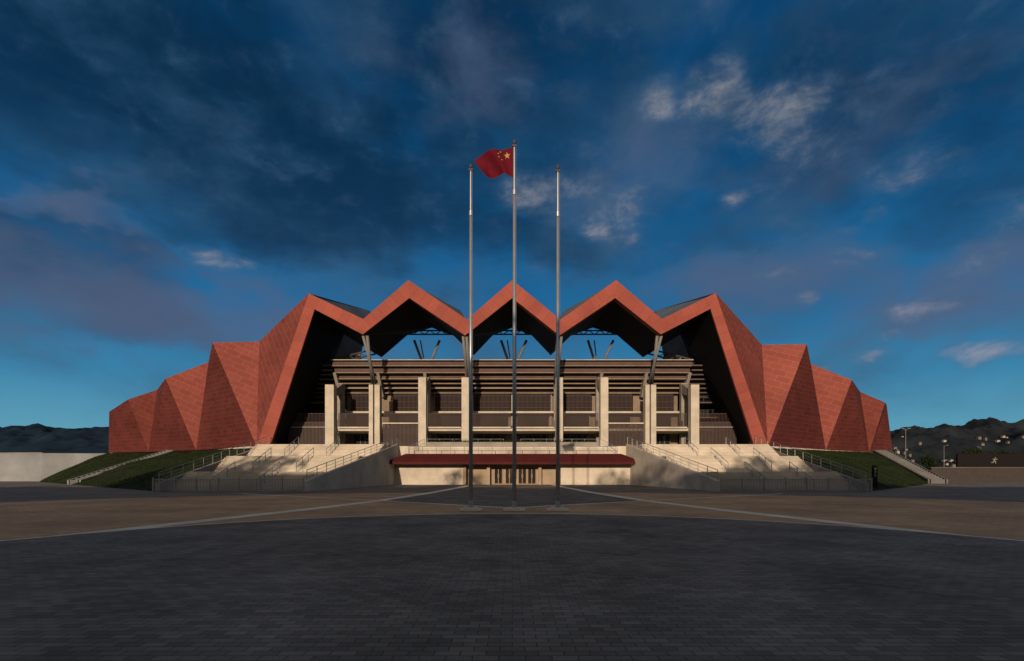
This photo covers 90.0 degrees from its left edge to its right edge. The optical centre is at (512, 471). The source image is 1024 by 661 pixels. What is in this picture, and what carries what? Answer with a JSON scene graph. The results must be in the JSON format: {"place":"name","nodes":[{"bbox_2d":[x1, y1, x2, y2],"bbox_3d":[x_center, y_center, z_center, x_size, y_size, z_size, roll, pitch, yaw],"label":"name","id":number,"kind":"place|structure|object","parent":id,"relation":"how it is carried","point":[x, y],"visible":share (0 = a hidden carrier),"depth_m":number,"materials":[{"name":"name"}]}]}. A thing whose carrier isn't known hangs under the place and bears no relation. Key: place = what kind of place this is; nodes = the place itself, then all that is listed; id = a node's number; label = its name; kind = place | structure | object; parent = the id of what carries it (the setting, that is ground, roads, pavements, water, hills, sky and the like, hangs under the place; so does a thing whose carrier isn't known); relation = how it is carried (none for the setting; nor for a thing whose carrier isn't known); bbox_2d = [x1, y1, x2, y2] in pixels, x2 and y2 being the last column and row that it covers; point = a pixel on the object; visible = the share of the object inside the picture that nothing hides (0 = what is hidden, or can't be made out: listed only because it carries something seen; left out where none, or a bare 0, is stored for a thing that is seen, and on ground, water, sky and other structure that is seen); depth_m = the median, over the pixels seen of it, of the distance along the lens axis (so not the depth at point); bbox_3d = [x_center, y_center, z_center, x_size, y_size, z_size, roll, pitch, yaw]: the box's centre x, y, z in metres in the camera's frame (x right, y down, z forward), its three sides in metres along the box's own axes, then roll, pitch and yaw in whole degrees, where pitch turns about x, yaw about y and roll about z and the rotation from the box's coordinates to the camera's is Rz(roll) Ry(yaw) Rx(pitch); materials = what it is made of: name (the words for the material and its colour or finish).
{"place":"outdoors","nodes":[
{"label":"outdoors","id":0,"kind":"place"},
{"bbox_2d":[0,423,108,452],"bbox_3d":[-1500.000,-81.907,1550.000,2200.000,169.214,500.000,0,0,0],"label":"hills","id":1,"kind":"structure","parent":0,"point":[37,437],"depth_m":1491.69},
{"bbox_2d":[40,448,251,490],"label":"grass bank terrain","id":2,"kind":"structure","parent":0,"point":[126,473],"depth_m":67.07,"materials":[{"name":"green plant"}]},
{"bbox_2d":[67,449,175,484],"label":"bank staircase","id":3,"kind":"structure","parent":2,"relation":"on","point":[80,478],"depth_m":71.82,"materials":[{"name":"concrete"}]},
{"bbox_2d":[155,436,398,490],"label":"staircase","id":4,"kind":"structure","parent":0,"point":[319,467],"depth_m":54.11,"materials":[{"name":"concrete"}]},
{"bbox_2d":[131,446,862,455],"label":"podium terrain","id":5,"kind":"structure","parent":0,"point":[403,450],"depth_m":68.30,"materials":[{"name":"beige concrete"}]},
{"bbox_2d":[109,280,892,452],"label":"stadium","id":6,"kind":"object","parent":5,"relation":"on","point":[306,373],"visible":0.87,"depth_m":74.45,"materials":[{"name":"red metal"}]},
{"bbox_2d":[351,394,368,410],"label":"louvre window","id":7,"kind":"structure","parent":6,"relation":"in","point":[359,402],"depth_m":79.69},
{"bbox_2d":[392,394,417,410],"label":"louvre window","id":8,"kind":"structure","parent":6,"relation":"in","point":[401,402],"depth_m":79.65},
{"bbox_2d":[435,394,461,410],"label":"louvre window","id":9,"kind":"structure","parent":6,"relation":"in","point":[443,402],"depth_m":79.81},
{"bbox_2d":[474,394,509,410],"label":"louvre window","id":10,"kind":"structure","parent":6,"relation":"in","point":[482,402],"depth_m":79.81,"materials":[{"name":"brown metal"}]},
{"bbox_2d":[517,394,550,410],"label":"louvre window","id":11,"kind":"structure","parent":6,"relation":"in","point":[525,402],"depth_m":79.81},
{"bbox_2d":[563,394,591,410],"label":"louvre window","id":12,"kind":"structure","parent":6,"relation":"in","point":[571,402],"depth_m":79.81,"materials":[{"name":"brown metal"}]},
{"bbox_2d":[608,394,632,410],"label":"louvre window","id":13,"kind":"structure","parent":6,"relation":"in","point":[616,402],"depth_m":79.69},
{"bbox_2d":[656,394,673,410],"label":"louvre window","id":14,"kind":"structure","parent":6,"relation":"in","point":[664,402],"depth_m":79.73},
{"bbox_2d":[426,442,597,445],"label":"planter wall","id":15,"kind":"structure","parent":5,"relation":"on","point":[510,443],"depth_m":68.60,"materials":[{"name":"concrete"}]},
{"bbox_2d":[428,439,597,441],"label":"hedge","id":16,"kind":"object","parent":15,"relation":"on","point":[495,440],"visible":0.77,"depth_m":69.07,"materials":[{"name":"green plant"}]},
{"bbox_2d":[0,514,1023,660],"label":"brick circle pavement","id":17,"kind":"structure","parent":0,"point":[512,587],"depth_m":7.12,"materials":[{"name":"grey brick"}]},
{"bbox_2d":[0,492,1023,539],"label":"tan pavement","id":18,"kind":"structure","parent":0,"point":[32,519],"depth_m":22.35,"materials":[{"name":"concrete"}]},
{"bbox_2d":[459,164,481,510],"bbox_3d":[-1.782,-5.774,22.000,0.920,14.905,0.600,0,0,0],"label":"flagpole","id":19,"kind":"object","parent":18,"relation":"on","point":[470,507],"visible":1,"depth_m":21.94,"materials":[{"name":"metal"}]},
{"bbox_2d":[503,139,524,510],"bbox_3d":[0.088,-6.290,22.000,0.920,15.939,0.600,0,0,0],"label":"flagpole","id":20,"kind":"object","parent":18,"relation":"on","point":[513,507],"visible":1,"depth_m":21.94,"materials":[{"name":"metal"}]},
{"bbox_2d":[474,147,512,177],"bbox_3d":[-0.807,-13.235,21.978,1.690,1.370,0.391,0,0,0],"label":"flag","id":21,"kind":"object","parent":20,"relation":"attached to","point":[493,163],"visible":1,"depth_m":22.01,"materials":[{"name":"fabric"}]},
{"bbox_2d":[547,165,568,510],"bbox_3d":[1.958,-5.752,22.000,0.920,14.861,0.600,0,0,0],"label":"flagpole","id":22,"kind":"object","parent":18,"relation":"on","point":[557,507],"visible":1,"depth_m":21.94,"materials":[{"name":"metal"}]},
{"bbox_2d":[0,481,1023,501],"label":"plaza pavement","id":23,"kind":"structure","parent":0,"point":[16,491],"depth_m":43.82,"materials":[{"name":"grey concrete"}]},
{"bbox_2d":[0,452,105,480],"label":"boundary wall","id":24,"kind":"structure","parent":23,"relation":"on","point":[34,466],"depth_m":90.00,"materials":[{"name":"concrete"}]},
{"bbox_2d":[152,478,303,491],"bbox_3d":[-23.950,1.100,43.200,12.800,1.200,0.080,0,0,0],"label":"fence","id":25,"kind":"object","parent":23,"relation":"on","point":[282,484],"visible":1,"depth_m":43.19,"materials":[{"name":"metal"}]},
{"bbox_2d":[389,446,634,484],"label":"entrance building","id":26,"kind":"structure","parent":23,"relation":"on","point":[496,469],"depth_m":66.60,"materials":[{"name":"beige concrete"}]},
{"bbox_2d":[494,467,502,484],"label":"door","id":27,"kind":"structure","parent":26,"relation":"in","point":[498,471],"depth_m":67.43,"materials":[{"name":"beige glass"}]},
{"bbox_2d":[505,467,511,484],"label":"door","id":28,"kind":"structure","parent":26,"relation":"in","point":[508,470],"depth_m":67.43,"materials":[{"name":"beige glass"}]},
{"bbox_2d":[518,467,526,484],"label":"door","id":29,"kind":"structure","parent":26,"relation":"in","point":[522,471],"depth_m":67.43,"materials":[{"name":"beige glass"}]},
{"bbox_2d":[527,467,535,484],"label":"door","id":30,"kind":"structure","parent":26,"relation":"in","point":[531,471],"depth_m":67.43,"materials":[{"name":"beige glass"}]},
{"bbox_2d":[533,439,615,453],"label":"railing","id":31,"kind":"object","parent":26,"relation":"on","point":[600,444],"visible":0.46,"depth_m":67.64,"materials":[{"name":"metal"}]},
{"bbox_2d":[720,478,871,491],"bbox_3d":[23.950,1.100,43.200,12.800,1.200,0.080,0,0,0],"label":"fence","id":32,"kind":"object","parent":23,"relation":"on","point":[850,484],"visible":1,"depth_m":43.19,"materials":[{"name":"metal"}]},
{"bbox_2d":[872,465,877,488],"bbox_3d":[33.725,0.550,47.668,0.450,2.300,0.164,0,0,0],"label":"sign","id":33,"kind":"object","parent":23,"relation":"on","point":[874,476],"visible":1,"depth_m":47.60,"materials":[{"name":"black metal"}]},
{"bbox_2d":[901,428,910,457],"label":"street lamp","id":34,"kind":"object","parent":23,"relation":"on","point":[905,439],"visible":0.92,"depth_m":99.97,"materials":[{"name":"grey metal"}]},
{"bbox_2d":[918,454,939,468],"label":"tree","id":35,"kind":"object","parent":23,"relation":"on","point":[921,461],"visible":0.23,"depth_m":108.28,"materials":[{"name":"green plant"}]},
{"bbox_2d":[921,456,937,469],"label":"tree","id":36,"kind":"object","parent":23,"relation":"on","point":[931,461],"visible":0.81,"depth_m":102.66,"materials":[{"name":"green plant"}]},
{"bbox_2d":[963,450,975,453],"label":"tree","id":37,"kind":"object","parent":23,"relation":"on","point":[967,452],"visible":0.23,"depth_m":104.21,"materials":[{"name":"green plant"}]},
{"bbox_2d":[962,448,986,453],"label":"tree","id":38,"kind":"object","parent":23,"relation":"on","point":[978,451],"visible":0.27,"depth_m":107.66,"materials":[{"name":"green plant"}]},
{"bbox_2d":[928,467,1023,481],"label":"wall","id":39,"kind":"structure","parent":23,"relation":"on","point":[983,474],"depth_m":88.00,"materials":[{"name":"concrete"}]},
{"bbox_2d":[956,454,1023,466],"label":"mural wall","id":40,"kind":"structure","parent":23,"relation":"on","point":[989,460],"depth_m":92.00,"materials":[{"name":"brown paint"}]},
{"bbox_2d":[990,449,1009,453],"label":"tree","id":41,"kind":"object","parent":23,"relation":"on","point":[1001,452],"visible":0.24,"depth_m":111.58,"materials":[{"name":"green plant"}]},
{"bbox_2d":[386,485,637,506],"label":"entrance pavement","id":42,"kind":"structure","parent":0,"point":[501,495],"depth_m":33.50,"materials":[{"name":"brick"}]},
{"bbox_2d":[54,485,969,535],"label":"granite strip pavement","id":43,"kind":"structure","parent":0,"point":[278,512],"depth_m":19.71,"materials":[{"name":"grey stone"}]},
{"bbox_2d":[0,513,1023,540],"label":"ring border pavement","id":44,"kind":"structure","parent":0,"point":[512,513],"depth_m":16.60,"materials":[{"name":"grey concrete"}]},
{"bbox_2d":[0,0,1023,430],"label":"sky","id":45,"kind":"structure","parent":0,"point":[846,177],"materials":[{"name":"blue"}]},
{"bbox_2d":[254,494,770,507],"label":"cross strip pavement","id":46,"kind":"structure","parent":0,"point":[521,507],"depth_m":28.89,"materials":[{"name":"stone"}]},
{"bbox_2d":[626,436,868,490],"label":"staircase","id":47,"kind":"structure","parent":0,"point":[705,467],"depth_m":54.20,"materials":[{"name":"concrete"}]},
{"bbox_2d":[772,447,927,490],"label":"grass bank terrain","id":48,"kind":"structure","parent":0,"point":[880,487],"depth_m":64.94,"materials":[{"name":"green plant"}]},
{"bbox_2d":[873,449,947,483],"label":"bank staircase","id":49,"kind":"structure","parent":48,"relation":"on","point":[926,475],"depth_m":78.15,"materials":[{"name":"concrete"}]},
{"bbox_2d":[890,417,1023,467],"bbox_3d":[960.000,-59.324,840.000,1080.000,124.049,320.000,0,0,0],"label":"hills","id":50,"kind":"structure","parent":0,"point":[959,438],"depth_m":814.48,"materials":[{"name":"green plant"}]}
]}

